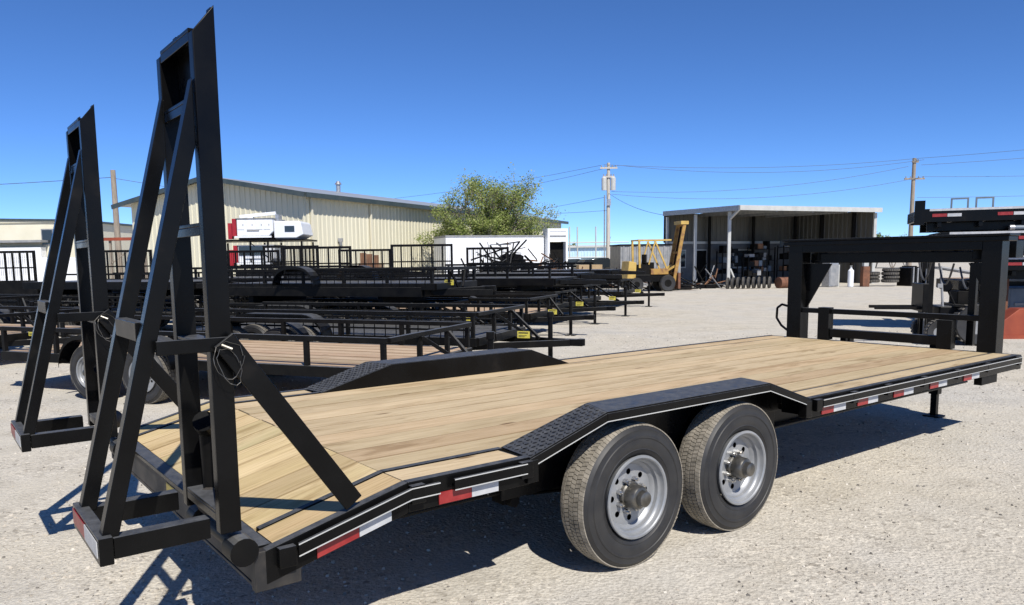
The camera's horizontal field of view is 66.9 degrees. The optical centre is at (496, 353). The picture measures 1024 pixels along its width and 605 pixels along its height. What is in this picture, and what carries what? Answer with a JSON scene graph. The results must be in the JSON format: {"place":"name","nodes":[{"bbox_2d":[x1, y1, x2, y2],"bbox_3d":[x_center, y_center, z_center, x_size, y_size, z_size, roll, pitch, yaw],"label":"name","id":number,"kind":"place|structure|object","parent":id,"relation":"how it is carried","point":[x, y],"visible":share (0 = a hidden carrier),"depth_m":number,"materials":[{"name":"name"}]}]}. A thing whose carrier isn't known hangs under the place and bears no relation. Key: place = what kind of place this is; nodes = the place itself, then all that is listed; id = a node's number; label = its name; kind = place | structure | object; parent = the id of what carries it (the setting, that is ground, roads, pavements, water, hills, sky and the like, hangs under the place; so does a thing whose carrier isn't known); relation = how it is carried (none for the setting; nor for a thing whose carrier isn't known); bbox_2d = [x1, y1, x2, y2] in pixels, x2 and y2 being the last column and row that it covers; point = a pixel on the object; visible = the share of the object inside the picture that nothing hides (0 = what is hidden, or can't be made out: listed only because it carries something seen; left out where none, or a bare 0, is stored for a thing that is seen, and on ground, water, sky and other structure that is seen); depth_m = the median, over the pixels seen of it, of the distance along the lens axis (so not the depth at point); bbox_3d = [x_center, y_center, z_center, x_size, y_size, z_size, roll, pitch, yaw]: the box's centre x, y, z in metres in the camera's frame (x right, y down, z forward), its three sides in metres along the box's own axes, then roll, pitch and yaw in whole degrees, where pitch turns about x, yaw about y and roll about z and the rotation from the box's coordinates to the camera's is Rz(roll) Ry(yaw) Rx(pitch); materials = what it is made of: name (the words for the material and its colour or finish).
{"place":"outdoors","nodes":[
{"label":"outdoors","id":0,"kind":"place"},
{"bbox_2d":[0,218,132,278],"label":"stucco building","id":1,"kind":"structure","parent":0,"point":[25,234],"depth_m":57.28,"materials":[{"name":"paint"}]},
{"bbox_2d":[41,229,52,244],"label":"window","id":2,"kind":"structure","parent":1,"relation":"in","point":[46,234],"depth_m":57.22,"materials":[{"name":"grey glass"}]},
{"bbox_2d":[0,256,1023,604],"bbox_3d":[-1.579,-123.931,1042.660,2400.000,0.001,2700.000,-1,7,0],"label":"ground","id":3,"kind":"structure","parent":0,"point":[538,554],"depth_m":4.50,"materials":[{"name":"gravel"}]},
{"bbox_2d":[0,259,17,275],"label":"white van","id":4,"kind":"object","parent":3,"relation":"on","point":[8,265],"visible":0.02,"depth_m":44.83,"materials":[{"name":"paint"}]},
{"bbox_2d":[0,294,39,323],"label":"utility trailer","id":5,"kind":"object","parent":3,"relation":"on","point":[20,301],"visible":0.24,"depth_m":16.57,"materials":[{"name":"black metal"}]},
{"bbox_2d":[0,257,76,281],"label":"white van","id":6,"kind":"object","parent":3,"relation":"on","point":[40,264],"visible":0.08,"depth_m":38.82,"materials":[{"name":"paint"}]},
{"bbox_2d":[0,250,78,311],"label":"utility trailer","id":7,"kind":"object","parent":3,"relation":"on","point":[14,286],"visible":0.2,"depth_m":22.85,"materials":[{"name":"black metal"}]},
{"bbox_2d":[0,306,80,348],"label":"utility trailer","id":8,"kind":"object","parent":3,"relation":"on","point":[15,338],"visible":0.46,"depth_m":12.41,"materials":[{"name":"black metal"}]},
{"bbox_2d":[110,170,123,278],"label":"utility pole","id":9,"kind":"object","parent":3,"relation":"on","point":[116,222],"visible":0.66,"depth_m":44.26,"materials":[{"name":"brown wood"}]},
{"bbox_2d":[104,237,147,278],"bbox_3d":[-14.728,-3.340,30.782,1.740,2.750,0.160,0,7,4],"label":"beam rack","id":10,"kind":"object","parent":3,"relation":"on","point":[110,240],"visible":0.43,"depth_m":30.72,"materials":[{"name":"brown metal"}]},
{"bbox_2d":[15,292,241,334],"bbox_3d":[-8.103,-0.934,18.009,6.263,0.863,2.514,2,7,22],"label":"utility trailer","id":11,"kind":"object","parent":3,"relation":"on","point":[167,309],"visible":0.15,"depth_m":17.28,"materials":[{"name":"black metal"}]},
{"bbox_2d":[23,279,242,295],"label":"flatbed trailer","id":12,"kind":"object","parent":11,"relation":"on","point":[71,287],"visible":0.21,"depth_m":17.53,"materials":[{"name":"black metal"}]},
{"bbox_2d":[105,250,152,291],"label":"utility trailer","id":13,"kind":"object","parent":3,"relation":"on","point":[125,261],"visible":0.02,"depth_m":23.78,"materials":[{"name":"black metal"}]},
{"bbox_2d":[72,294,233,305],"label":"flatbed trailer","id":14,"kind":"object","parent":3,"relation":"on","point":[118,299],"visible":0.03,"depth_m":23.60,"materials":[{"name":"black metal"}]},
{"bbox_2d":[67,272,201,279],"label":"flatbed trailer","id":15,"kind":"object","parent":14,"relation":"on","point":[145,273],"visible":0.02,"depth_m":23.49,"materials":[{"name":"black metal"}]},
{"bbox_2d":[0,315,496,403],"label":"utility trailer","id":16,"kind":"object","parent":3,"relation":"on","point":[283,350],"visible":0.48,"depth_m":8.97,"materials":[{"name":"black metal"}]},
{"bbox_2d":[227,250,279,299],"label":"utility trailer","id":17,"kind":"object","parent":3,"relation":"on","point":[253,252],"visible":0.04,"depth_m":23.76,"materials":[{"name":"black metal"}]},
{"bbox_2d":[166,295,361,325],"bbox_3d":[-5.714,-1.196,19.940,6.263,0.863,2.514,2,7,22],"label":"utility trailer","id":18,"kind":"object","parent":3,"relation":"on","point":[245,299],"visible":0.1,"depth_m":19.20,"materials":[{"name":"black metal"}]},
{"bbox_2d":[169,265,372,282],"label":"flatbed trailer","id":19,"kind":"object","parent":18,"relation":"on","point":[250,267],"visible":0.13,"depth_m":19.12,"materials":[{"name":"black metal"}]},
{"bbox_2d":[226,239,316,265],"bbox_3d":[-8.941,-3.123,29.746,3.800,2.420,1.960,-1,7,0],"label":"steel rack","id":20,"kind":"object","parent":3,"relation":"on","point":[268,240],"visible":0.34,"depth_m":28.75,"materials":[{"name":"metal"}]},
{"bbox_2d":[228,212,284,239],"bbox_3d":[-9.012,-4.830,29.440,1.800,1.040,1.760,-1,7,0],"label":"truck bed","id":21,"kind":"object","parent":20,"relation":"on","point":[247,226],"visible":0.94,"depth_m":28.63,"materials":[{"name":"white paint"}]},
{"bbox_2d":[237,220,243,229],"bbox_3d":[-9.431,-4.736,28.617,0.240,0.340,0.013,-1,7,0],"label":"locker door","id":22,"kind":"structure","parent":21,"relation":"in","point":[239,222],"depth_m":28.61,"materials":[{"name":"white paint"}]},
{"bbox_2d":[246,220,252,229],"bbox_3d":[-9.091,-4.740,28.617,0.240,0.340,0.013,-1,7,0],"label":"locker door","id":23,"kind":"structure","parent":21,"relation":"in","point":[249,222],"depth_m":28.61,"materials":[{"name":"white paint"}]},
{"bbox_2d":[256,220,262,228],"bbox_3d":[-8.751,-4.744,28.617,0.240,0.340,0.013,-1,7,0],"label":"locker door","id":24,"kind":"structure","parent":21,"relation":"in","point":[258,222],"depth_m":28.61,"materials":[{"name":"white paint"}]},
{"bbox_2d":[263,220,269,228],"bbox_3d":[-8.471,-4.748,28.617,0.240,0.340,0.013,-1,7,0],"label":"locker door","id":25,"kind":"structure","parent":21,"relation":"in","point":[266,223],"depth_m":28.61,"materials":[{"name":"white paint"}]},
{"bbox_2d":[229,245,285,265],"bbox_3d":[-9.063,-3.727,29.573,1.670,0.780,1.760,-1,7,0],"label":"truck bed","id":26,"kind":"object","parent":20,"relation":"on","point":[257,257],"visible":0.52,"depth_m":28.74,"materials":[{"name":"white paint"}]},
{"bbox_2d":[238,246,265,254],"bbox_3d":[-9.044,-3.796,28.722,0.990,0.320,0.028,-1,7,0],"label":"window","id":27,"kind":"structure","parent":26,"relation":"in","point":[252,247],"depth_m":28.70,"materials":[{"name":"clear glass"}]},
{"bbox_2d":[274,221,312,238],"bbox_3d":[-7.693,-4.661,29.487,1.075,0.660,1.612,-1,7,0],"label":"camper shell","id":28,"kind":"object","parent":20,"relation":"on","point":[292,230],"visible":0.96,"depth_m":28.71,"materials":[{"name":"white paint"}]},
{"bbox_2d":[284,226,294,231],"bbox_3d":[-7.649,-4.606,28.687,0.360,0.220,0.011,-1,7,0],"label":"window","id":29,"kind":"structure","parent":28,"relation":"in","point":[287,228],"depth_m":28.68,"materials":[{"name":"black glass"}]},
{"bbox_2d":[263,245,318,265],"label":"utility trailer","id":30,"kind":"object","parent":3,"relation":"on","point":[281,261],"visible":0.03,"depth_m":26.23,"materials":[{"name":"black metal"}]},
{"bbox_2d":[282,246,368,302],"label":"utility trailer","id":31,"kind":"object","parent":3,"relation":"on","point":[327,248],"visible":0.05,"depth_m":23.27,"materials":[{"name":"black metal"}]},
{"bbox_2d":[111,177,568,276],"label":"metal building","id":32,"kind":"structure","parent":3,"relation":"on","point":[337,217],"depth_m":35.33,"materials":[{"name":"beige"}]},
{"bbox_2d":[338,249,390,277],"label":"utility trailer","id":33,"kind":"object","parent":3,"relation":"on","point":[365,259],"visible":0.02,"depth_m":25.54,"materials":[{"name":"black metal"}]},
{"bbox_2d":[360,253,383,266],"bbox_3d":[-4.467,-2.661,27.777,0.900,1.860,0.200,-1,7,-4],"label":"brown sheet stack","id":34,"kind":"object","parent":3,"relation":"on","point":[368,257],"visible":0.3,"depth_m":27.62,"materials":[{"name":"brown wood"}]},
{"bbox_2d":[230,298,516,325],"bbox_3d":[-2.450,-0.618,15.126,6.113,0.783,2.464,2,7,22],"label":"utility trailer","id":35,"kind":"object","parent":3,"relation":"on","point":[261,306],"visible":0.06,"depth_m":14.98,"materials":[{"name":"black metal"}]},
{"bbox_2d":[229,287,496,302],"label":"flatbed trailer","id":36,"kind":"object","parent":35,"relation":"on","point":[382,294],"visible":0.68,"depth_m":14.29,"materials":[{"name":"black metal"}]},
{"bbox_2d":[228,265,495,293],"bbox_3d":[-2.507,-1.436,15.046,5.413,0.530,2.356,2,7,22],"label":"utility trailer","id":37,"kind":"object","parent":36,"relation":"on","point":[430,283],"visible":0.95,"depth_m":14.37,"materials":[{"name":"black metal"}]},
{"bbox_2d":[195,302,584,356],"bbox_3d":[-1.664,-0.284,11.930,6.263,0.863,2.464,2,7,22],"label":"utility trailer","id":38,"kind":"object","parent":3,"relation":"on","point":[511,335],"visible":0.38,"depth_m":11.23,"materials":[{"name":"black metal"}]},
{"bbox_2d":[390,244,452,297],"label":"utility trailer","id":39,"kind":"object","parent":3,"relation":"on","point":[432,261],"visible":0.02,"depth_m":23.28,"materials":[{"name":"black metal"}]},
{"bbox_2d":[345,294,594,335],"bbox_3d":[-0.470,-0.831,16.603,5.313,0.803,2.414,2,7,22],"label":"utility trailer","id":40,"kind":"object","parent":3,"relation":"on","point":[538,314],"visible":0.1,"depth_m":15.72,"materials":[{"name":"black metal"}]},
{"bbox_2d":[433,235,544,273],"bbox_3d":[-0.351,-4.317,37.584,4.890,2.700,2.330,-3,7,-18],"label":"white container","id":41,"kind":"object","parent":3,"relation":"on","point":[534,244],"visible":0.44,"depth_m":36.36,"materials":[{"name":"metal"}]},
{"bbox_2d":[414,162,566,249],"bbox_3d":[-0.189,-6.273,39.174,7.996,6.286,6.977,-1,7,0],"label":"spring tree","id":42,"kind":"object","parent":3,"relation":"on","point":[496,218],"visible":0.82,"depth_m":37.88,"materials":[{"name":"green plant"}]},
{"bbox_2d":[466,247,515,288],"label":"utility trailer","id":43,"kind":"object","parent":3,"relation":"on","point":[480,249],"visible":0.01,"depth_m":23.57,"materials":[{"name":"black metal"}]},
{"bbox_2d":[461,239,560,288],"bbox_3d":[0.622,-3.019,28.498,4.938,2.269,5.146,-1,7,0],"label":"scrap pile","id":44,"kind":"object","parent":3,"relation":"on","point":[514,257],"visible":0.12,"depth_m":27.93,"materials":[{"name":"black metal"}]},
{"bbox_2d":[0,331,1023,604],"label":"gravel stones","id":45,"kind":"object","parent":3,"relation":"on","point":[560,521],"visible":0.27,"depth_m":4.17,"materials":[{"name":"gravel"}]},
{"bbox_2d":[10,6,1023,592],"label":"gooseneck trailer","id":46,"kind":"object","parent":3,"relation":"on","point":[266,484],"visible":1,"depth_m":3.94,"materials":[{"name":"brown wood"}]},
{"bbox_2d":[434,289,615,324],"bbox_3d":[0.110,-1.173,19.380,5.863,0.803,2.414,2,7,22],"label":"utility trailer","id":47,"kind":"object","parent":3,"relation":"on","point":[563,305],"visible":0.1,"depth_m":18.41,"materials":[{"name":"black metal"}]},
{"bbox_2d":[389,265,607,291],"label":"flatbed trailer","id":48,"kind":"object","parent":47,"relation":"on","point":[526,283],"visible":0.62,"depth_m":18.29,"materials":[{"name":"black metal"}]},
{"bbox_2d":[448,284,643,315],"bbox_3d":[1.426,-1.500,21.707,5.463,0.863,2.414,2,7,22],"label":"utility trailer","id":49,"kind":"object","parent":3,"relation":"on","point":[588,300],"visible":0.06,"depth_m":20.84,"materials":[{"name":"black metal"}]},
{"bbox_2d":[445,262,621,278],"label":"flatbed trailer","id":50,"kind":"object","parent":49,"relation":"on","point":[586,275],"visible":0.57,"depth_m":21.03,"materials":[{"name":"black metal"}]},
{"bbox_2d":[543,228,567,268],"bbox_3d":[2.863,-4.476,37.309,1.020,3.000,0.660,-3,7,-16],"label":"white booth","id":51,"kind":"object","parent":3,"relation":"on","point":[556,241],"visible":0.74,"depth_m":37.04,"materials":[{"name":"paint"}]},
{"bbox_2d":[550,242,562,268],"bbox_3d":[2.853,-4.169,37.395,0.818,2.370,0.040,-3,7,-16],"label":"dark door","id":52,"kind":"structure","parent":51,"relation":"in","point":[556,247],"depth_m":37.30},
{"bbox_2d":[540,252,593,295],"bbox_3d":[2.326,-3.112,30.841,3.146,1.852,3.036,-4,8,-26],"label":"scrap pile","id":53,"kind":"object","parent":3,"relation":"on","point":[550,260],"visible":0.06,"depth_m":30.69,"materials":[{"name":"black metal"}]},
{"bbox_2d":[568,258,579,267],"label":"parked car","id":54,"kind":"object","parent":3,"relation":"on","point":[573,259],"visible":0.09,"depth_m":54.82,"materials":[{"name":"white paint"}]},
{"bbox_2d":[568,245,605,258],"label":"pale blue building","id":55,"kind":"structure","parent":3,"relation":"on","point":[586,250],"depth_m":81.31,"materials":[{"name":"metal"}]},
{"bbox_2d":[576,265,601,268],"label":"cardboard boxes","id":56,"kind":"object","parent":3,"relation":"on","point":[592,267],"visible":0.11,"depth_m":43.47,"materials":[{"name":"cardboard"}]},
{"bbox_2d":[568,227,628,257],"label":"pipe gantry","id":57,"kind":"object","parent":3,"relation":"on","point":[577,242],"visible":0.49,"depth_m":69.29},
{"bbox_2d":[549,278,664,306],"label":"utility trailer","id":58,"kind":"object","parent":3,"relation":"on","point":[617,292],"visible":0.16,"depth_m":24.66,"materials":[{"name":"black metal"}]},
{"bbox_2d":[513,269,645,274],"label":"flatbed trailer","id":59,"kind":"object","parent":58,"relation":"on","point":[609,271],"visible":0.59,"depth_m":24.70,"materials":[{"name":"black metal"}]},
{"bbox_2d":[600,163,616,258],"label":"utility pole","id":60,"kind":"object","parent":3,"relation":"on","point":[608,182],"visible":0.94,"depth_m":58.84,"materials":[{"name":"wood"}]},
{"bbox_2d":[604,158,916,167],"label":"power line","id":61,"kind":"object","parent":60,"relation":"attached to","point":[767,167],"visible":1,"depth_m":59.56,"materials":[{"name":"grey"}]},
{"bbox_2d":[619,160,918,172],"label":"power line","id":62,"kind":"object","parent":60,"relation":"attached to","point":[765,172],"visible":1,"depth_m":59.48,"materials":[{"name":"grey"}]},
{"bbox_2d":[600,266,622,287],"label":"scrap pile","id":63,"kind":"object","parent":3,"relation":"on","point":[613,286],"visible":0.16,"depth_m":41.07,"materials":[{"name":"black metal"}]},
{"bbox_2d":[609,244,680,286],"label":"grey container","id":64,"kind":"object","parent":3,"relation":"on","point":[619,253],"visible":0.3,"depth_m":42.39,"materials":[{"name":"metal"}]},
{"bbox_2d":[621,221,697,291],"bbox_3d":[7.678,-4.545,36.368,3.496,3.240,1.290,-2,7,-8],"label":"rough terrain forklift","id":65,"kind":"object","parent":3,"relation":"on","point":[667,278],"visible":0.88,"depth_m":35.96,"materials":[{"name":"yellow paint"}]},
{"bbox_2d":[643,271,700,289],"bbox_3d":[8.544,-3.798,38.245,2.998,1.286,2.889,-1,7,0],"label":"offcut pile","id":66,"kind":"object","parent":3,"relation":"on","point":[681,285],"visible":0.18,"depth_m":37.65,"materials":[{"name":"black metal"}]},
{"bbox_2d":[682,263,725,288],"bbox_3d":[10.582,-3.957,39.412,2.424,1.272,1.804,-1,7,0],"label":"offcut pile","id":67,"kind":"object","parent":3,"relation":"on","point":[708,284],"visible":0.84,"depth_m":39.13,"materials":[{"name":"black metal"}]},
{"bbox_2d":[725,277,729,288],"bbox_3d":[11.305,-3.417,37.814,0.160,0.563,0.563,2,-3,25],"label":"loose tyre","id":68,"kind":"object","parent":3,"relation":"on","point":[727,283],"visible":0.99,"depth_m":37.63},
{"bbox_2d":[716,245,743,283],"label":"storage rack","id":69,"kind":"object","parent":3,"relation":"on","point":[722,250],"visible":0.72,"depth_m":44.99,"materials":[{"name":"black metal"}]},
{"bbox_2d":[730,277,735,288],"bbox_3d":[11.574,-3.432,37.850,0.160,0.563,0.563,9,-2,31],"label":"loose tyre","id":70,"kind":"object","parent":3,"relation":"on","point":[732,282],"visible":1,"depth_m":37.69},
{"bbox_2d":[735,277,740,288],"bbox_3d":[11.838,-3.432,37.880,0.160,0.563,0.563,4,13,30],"label":"loose tyre","id":71,"kind":"object","parent":3,"relation":"on","point":[738,282],"visible":1,"depth_m":37.72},
{"bbox_2d":[741,277,745,288],"bbox_3d":[12.099,-3.438,37.901,0.160,0.563,0.563,2,16,23],"label":"loose tyre","id":72,"kind":"object","parent":3,"relation":"on","point":[743,281],"visible":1,"depth_m":37.70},
{"bbox_2d":[746,277,750,288],"bbox_3d":[12.367,-3.446,37.937,0.160,0.563,0.563,4,-22,28],"label":"loose tyre","id":73,"kind":"object","parent":3,"relation":"on","point":[748,283],"visible":1,"depth_m":37.75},
{"bbox_2d":[751,277,755,288],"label":"loose tyre","id":74,"kind":"object","parent":3,"relation":"on","point":[753,283],"visible":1,"depth_m":37.78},
{"bbox_2d":[741,253,767,284],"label":"storage rack","id":75,"kind":"object","parent":3,"relation":"on","point":[753,263],"visible":0.89,"depth_m":42.64,"materials":[{"name":"black metal"}]},
{"bbox_2d":[746,241,775,282],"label":"storage rack","id":76,"kind":"object","parent":3,"relation":"on","point":[763,246],"visible":0.59,"depth_m":45.80,"materials":[{"name":"black metal"}]},
{"bbox_2d":[663,205,882,283],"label":"open shed","id":77,"kind":"structure","parent":3,"relation":"on","point":[709,231],"depth_m":45.15,"materials":[{"name":"grey metal"}]},
{"bbox_2d":[681,250,685,267],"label":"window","id":78,"kind":"structure","parent":77,"relation":"in","point":[683,253],"depth_m":44.85,"materials":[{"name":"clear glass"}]},
{"bbox_2d":[733,249,750,267],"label":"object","id":79,"kind":"structure","parent":77,"relation":"in","point":[740,255],"depth_m":46.44,"materials":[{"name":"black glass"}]},
{"bbox_2d":[774,277,787,287],"bbox_3d":[14.216,-3.475,38.083,0.860,0.549,0.549,-3,7,-20],"label":"steel drum","id":80,"kind":"object","parent":3,"relation":"on","point":[780,282],"visible":0.59,"depth_m":37.85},
{"bbox_2d":[776,241,788,277],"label":"storage rack","id":81,"kind":"object","parent":3,"relation":"on","point":[783,267],"visible":0.56,"depth_m":45.59,"materials":[{"name":"black metal"}]},
{"bbox_2d":[821,263,839,286],"bbox_3d":[16.797,-3.922,38.766,0.800,1.200,0.515,-4,7,-22],"label":"metal cabinet","id":82,"kind":"object","parent":3,"relation":"on","point":[831,278],"visible":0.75,"depth_m":38.52,"materials":[{"name":"metal"}]},
{"bbox_2d":[847,266,853,286],"bbox_3d":[17.554,-3.736,38.355,0.280,1.190,0.279,-1,7,0],"label":"gas cylinder","id":83,"kind":"object","parent":3,"relation":"on","point":[850,281],"visible":0.92,"depth_m":38.25,"materials":[{"name":"white paint"}]},
{"bbox_2d":[860,263,869,286],"bbox_3d":[18.302,-3.927,38.434,0.340,1.250,0.340,-1,7,0],"label":"gas cylinder","id":84,"kind":"object","parent":3,"relation":"on","point":[864,274],"visible":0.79,"depth_m":38.30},
{"bbox_2d":[881,279,898,282],"bbox_3d":[19.705,-3.632,38.774,0.810,0.180,0.809,-1,7,0],"label":"loose tyre","id":85,"kind":"object","parent":3,"relation":"on","point":[889,280],"visible":0.96,"depth_m":38.46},
{"bbox_2d":[882,275,899,278],"bbox_3d":[19.733,-3.811,38.752,0.810,0.180,0.809,-1,7,0],"label":"loose tyre","id":86,"kind":"object","parent":85,"relation":"on","point":[890,276],"visible":1,"depth_m":38.44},
{"bbox_2d":[881,272,898,274],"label":"loose tyre","id":87,"kind":"object","parent":86,"relation":"on","point":[889,273],"visible":0.92,"depth_m":38.40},
{"bbox_2d":[882,268,899,271],"bbox_3d":[19.729,-4.168,38.709,0.810,0.180,0.809,-1,7,0],"label":"loose tyre","id":88,"kind":"object","parent":87,"relation":"on","point":[890,269],"visible":1,"depth_m":38.40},
{"bbox_2d":[904,158,924,265],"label":"utility pole","id":89,"kind":"object","parent":3,"relation":"on","point":[912,200],"visible":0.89,"depth_m":60.85,"materials":[{"name":"brown wood"}]},
{"bbox_2d":[611,166,907,192],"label":"power line","id":90,"kind":"object","parent":89,"relation":"attached to","point":[776,186],"visible":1,"depth_m":59.87,"materials":[{"name":"grey"}]},
{"bbox_2d":[614,177,919,198],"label":"power line","id":91,"kind":"object","parent":89,"relation":"attached to","point":[763,197],"visible":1,"depth_m":59.76,"materials":[{"name":"grey"}]},
{"bbox_2d":[869,263,979,345],"bbox_3d":[7.704,-0.996,13.681,1.950,1.624,1.080,1,7,14],"label":"black forklift","id":92,"kind":"object","parent":3,"relation":"on","point":[922,297],"visible":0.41,"depth_m":13.40,"materials":[{"name":"metal"}]},
{"bbox_2d":[971,230,1023,309],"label":"timber cribbing","id":93,"kind":"object","parent":3,"relation":"on","point":[1006,306],"visible":0.03,"depth_m":15.45,"materials":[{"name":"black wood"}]},
{"bbox_2d":[907,197,1023,232],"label":"stacked flatbed","id":94,"kind":"object","parent":93,"relation":"on","point":[968,219],"visible":0.99,"depth_m":15.12,"materials":[{"name":"black paint"}]},
{"bbox_2d":[926,230,1023,252],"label":"stacked flatbed","id":95,"kind":"object","parent":93,"relation":"on","point":[1021,236],"visible":0.09,"depth_m":14.92,"materials":[{"name":"black paint"}]},
{"bbox_2d":[1009,225,1023,229],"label":"long pipe","id":96,"kind":"object","parent":95,"relation":"on","point":[1016,227],"visible":1,"depth_m":14.72,"materials":[{"name":"silver metal"}]},
{"bbox_2d":[936,277,1023,289],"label":"stacked flatbed","id":97,"kind":"object","parent":93,"relation":"on","point":[1012,282],"visible":0.28,"depth_m":17.21,"materials":[{"name":"black paint"}]},
{"bbox_2d":[974,257,1023,278],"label":"stacked flatbed","id":98,"kind":"object","parent":93,"relation":"on","point":[1015,268],"visible":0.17,"depth_m":15.02,"materials":[{"name":"black paint"}]},
{"bbox_2d":[1003,307,1023,338],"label":"red hopper","id":99,"kind":"object","parent":3,"relation":"on","point":[1014,324],"visible":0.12,"depth_m":14.13,"materials":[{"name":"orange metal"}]},
{"bbox_2d":[1007,286,1023,308],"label":"blue grey tank","id":100,"kind":"object","parent":99,"relation":"on","point":[1015,296],"visible":0.26,"depth_m":15.73,"materials":[{"name":"metal"}]},
{"bbox_2d":[0,0,1023,245],"label":"sky","id":101,"kind":"structure","parent":0,"point":[381,98],"materials":[{"name":"blue"}]},
{"bbox_2d":[570,258,609,268],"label":"parked car","id":102,"kind":"object","parent":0,"point":[603,262],"visible":0.12,"depth_m":49.02,"materials":[{"name":"white metal"}]},
{"bbox_2d":[897,266,919,285],"bbox_3d":[20.693,-3.880,38.842,0.680,1.000,0.800,-4,7,-22],"label":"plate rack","id":103,"kind":"object","parent":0,"point":[909,275],"visible":0.77,"depth_m":38.56,"materials":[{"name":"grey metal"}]},
{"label":"flatbed trailer","id":104,"kind":"object","parent":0,"visible":0},
{"bbox_2d":[238,271,421,280],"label":"flatbed trailer","id":105,"kind":"object","parent":104,"relation":"on","point":[317,273],"visible":0.08,"depth_m":22.03,"materials":[{"name":"black metal"}]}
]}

